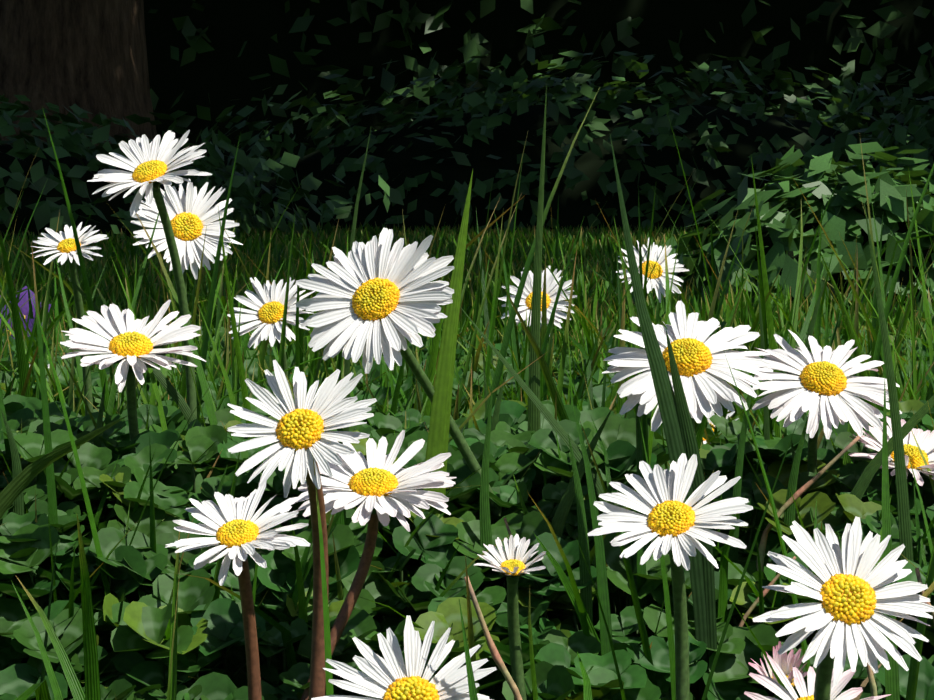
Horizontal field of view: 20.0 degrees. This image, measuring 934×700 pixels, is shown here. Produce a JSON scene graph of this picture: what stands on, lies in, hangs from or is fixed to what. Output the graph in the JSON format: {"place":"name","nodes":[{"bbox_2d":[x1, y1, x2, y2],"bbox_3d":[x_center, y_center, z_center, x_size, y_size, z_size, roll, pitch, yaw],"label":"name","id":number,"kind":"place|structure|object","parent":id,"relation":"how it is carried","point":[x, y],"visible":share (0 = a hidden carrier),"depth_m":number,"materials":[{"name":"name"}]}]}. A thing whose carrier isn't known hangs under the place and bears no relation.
{"place":"outdoors","nodes":[
{"label":"outdoors","id":0,"kind":"place"},
{"bbox_2d":[0,85,933,699],"bbox_3d":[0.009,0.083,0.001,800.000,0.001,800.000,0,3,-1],"label":"lawn","id":1,"kind":"structure","parent":0,"point":[468,261],"depth_m":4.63,"materials":[{"name":"green plant"}]},
{"bbox_2d":[0,302,41,338],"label":"violet","id":2,"kind":"object","parent":1,"relation":"on","point":[29,325],"visible":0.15,"depth_m":0.95,"materials":[{"name":"purple plant"}]},
{"bbox_2d":[16,286,50,318],"bbox_3d":[-0.167,0.003,0.993,0.023,0.055,0.017,0,3,-1],"label":"violet","id":3,"kind":"object","parent":1,"relation":"on","point":[25,307],"visible":0.21,"depth_m":1.00,"materials":[{"name":"purple plant"}]},
{"bbox_2d":[31,222,107,415],"bbox_3d":[-0.079,0.015,0.528,0.016,0.081,0.017,-1,3,-25],"label":"daisy","id":4,"kind":"object","parent":1,"relation":"on","point":[65,245],"visible":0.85,"depth_m":0.53,"materials":[{"name":"white plant"}]},
{"bbox_2d":[0,0,156,158],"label":"tree","id":5,"kind":"object","parent":1,"relation":"on","point":[90,56],"visible":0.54,"depth_m":11.60,"materials":[{"name":"brown plant"}]},
{"bbox_2d":[60,300,205,440],"bbox_3d":[-0.055,0.026,0.438,0.024,0.068,0.025,0,3,-1],"label":"daisy","id":6,"kind":"object","parent":1,"relation":"on","point":[132,349],"visible":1,"depth_m":0.44,"materials":[{"name":"white plant"}]},
{"bbox_2d":[87,130,211,425],"bbox_3d":[-0.054,0.010,0.460,0.022,0.097,0.019,-1,3,-26],"label":"daisy","id":7,"kind":"object","parent":1,"relation":"on","point":[151,172],"visible":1,"depth_m":0.46,"materials":[{"name":"white plant"}]},
{"bbox_2d":[0,94,398,242],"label":"shrub","id":8,"kind":"object","parent":1,"relation":"on","point":[17,157],"visible":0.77,"depth_m":6.69,"materials":[{"name":"green plant"}]},
{"bbox_2d":[227,277,314,380],"bbox_3d":[-0.041,0.019,0.548,0.018,0.069,0.020,-2,4,-34],"label":"daisy","id":9,"kind":"object","parent":1,"relation":"on","point":[267,304],"visible":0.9,"depth_m":0.55,"materials":[{"name":"white plant"}]},
{"bbox_2d":[227,360,376,699],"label":"daisy","id":10,"kind":"object","parent":1,"relation":"on","point":[299,432],"visible":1,"depth_m":0.27,"materials":[{"name":"white plant"}]},
{"bbox_2d":[311,615,496,699],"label":"daisy","id":11,"kind":"object","parent":1,"relation":"on","point":[387,678],"visible":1,"depth_m":0.24,"materials":[{"name":"white plant"}]},
{"bbox_2d":[0,321,933,699],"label":"clover patch","id":12,"kind":"object","parent":1,"relation":"on","point":[132,613],"visible":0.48,"depth_m":0.40,"materials":[{"name":"green plant"}]},
{"bbox_2d":[131,179,242,369],"bbox_3d":[-0.065,0.005,0.619,0.023,0.090,0.026,2,4,33],"label":"daisy","id":13,"kind":"object","parent":12,"relation":"on","point":[191,217],"visible":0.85,"depth_m":0.61,"materials":[{"name":"white plant"}]},
{"bbox_2d":[165,482,309,699],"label":"daisy","id":14,"kind":"object","parent":12,"relation":"on","point":[235,530],"visible":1,"depth_m":0.33,"materials":[{"name":"white plant"}]},
{"bbox_2d":[296,430,456,699],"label":"daisy","id":15,"kind":"object","parent":12,"relation":"on","point":[375,482],"visible":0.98,"depth_m":0.37,"materials":[{"name":"white plant"}]},
{"bbox_2d":[295,228,502,515],"bbox_3d":[-0.003,0.021,0.403,0.044,0.080,0.021,-2,3,-27],"label":"daisy","id":16,"kind":"object","parent":12,"relation":"on","point":[374,296],"visible":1,"depth_m":0.40,"materials":[{"name":"white plant"}]},
{"bbox_2d":[474,534,545,699],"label":"daisy","id":17,"kind":"object","parent":12,"relation":"on","point":[515,566],"visible":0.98,"depth_m":0.36,"materials":[{"name":"white plant"}]},
{"bbox_2d":[587,453,752,699],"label":"daisy","id":18,"kind":"object","parent":12,"relation":"on","point":[675,523],"visible":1,"depth_m":0.31,"materials":[{"name":"white plant"}]},
{"bbox_2d":[602,301,772,622],"bbox_3d":[0.033,0.027,0.400,0.023,0.069,0.024,-2,4,-33],"label":"daisy","id":19,"kind":"object","parent":12,"relation":"on","point":[700,356],"visible":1,"depth_m":0.40,"materials":[{"name":"white plant"}]},
{"bbox_2d":[749,641,807,699],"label":"daisy","id":20,"kind":"object","parent":12,"relation":"on","point":[785,663],"visible":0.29,"depth_m":0.31,"materials":[{"name":"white plant"}]},
{"bbox_2d":[744,330,901,492],"bbox_3d":[0.057,0.029,0.424,0.025,0.064,0.023,-2,4,-33],"label":"daisy","id":21,"kind":"object","parent":12,"relation":"on","point":[826,385],"visible":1,"depth_m":0.42,"materials":[{"name":"white plant"}]},
{"bbox_2d":[498,266,576,349],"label":"daisy","id":22,"kind":"object","parent":1,"relation":"on","point":[551,293],"visible":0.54,"depth_m":0.76,"materials":[{"name":"white plant"}]},
{"bbox_2d":[143,0,933,207],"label":"hedge","id":23,"kind":"object","parent":1,"relation":"on","point":[209,61],"visible":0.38,"depth_m":15.50,"materials":[{"name":"green plant"}]},
{"bbox_2d":[167,35,933,234],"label":"shrub","id":24,"kind":"object","parent":1,"relation":"on","point":[422,165],"visible":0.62,"depth_m":9.01,"materials":[{"name":"green plant"}]},
{"bbox_2d":[616,238,688,302],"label":"daisy","id":25,"kind":"object","parent":1,"relation":"on","point":[657,281],"visible":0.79,"depth_m":0.76,"materials":[{"name":"white plant"}]},
{"bbox_2d":[702,408,738,443],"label":"daisy","id":26,"kind":"object","parent":1,"relation":"on","point":[712,425],"visible":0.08,"depth_m":0.60,"materials":[{"name":"white plant"}]},
{"bbox_2d":[625,142,933,318],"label":"lit shrub","id":27,"kind":"object","parent":1,"relation":"on","point":[779,201],"visible":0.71,"depth_m":1.84,"materials":[{"name":"green plant"}]},
{"bbox_2d":[744,655,890,699],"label":"daisy","id":28,"kind":"object","parent":1,"relation":"on","point":[775,687],"visible":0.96,"depth_m":0.26,"materials":[{"name":"white plant"}]},
{"bbox_2d":[702,42,933,227],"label":"shrub","id":29,"kind":"object","parent":1,"relation":"on","point":[922,132],"visible":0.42,"depth_m":7.96,"materials":[{"name":"green plant"}]},
{"bbox_2d":[752,516,933,699],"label":"daisy","id":30,"kind":"object","parent":1,"relation":"on","point":[852,596],"visible":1,"depth_m":0.25,"materials":[{"name":"white plant"}]},
{"bbox_2d":[848,416,933,622],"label":"daisy","id":31,"kind":"object","parent":1,"relation":"on","point":[925,440],"visible":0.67,"depth_m":0.43,"materials":[{"name":"white plant"}]}
]}

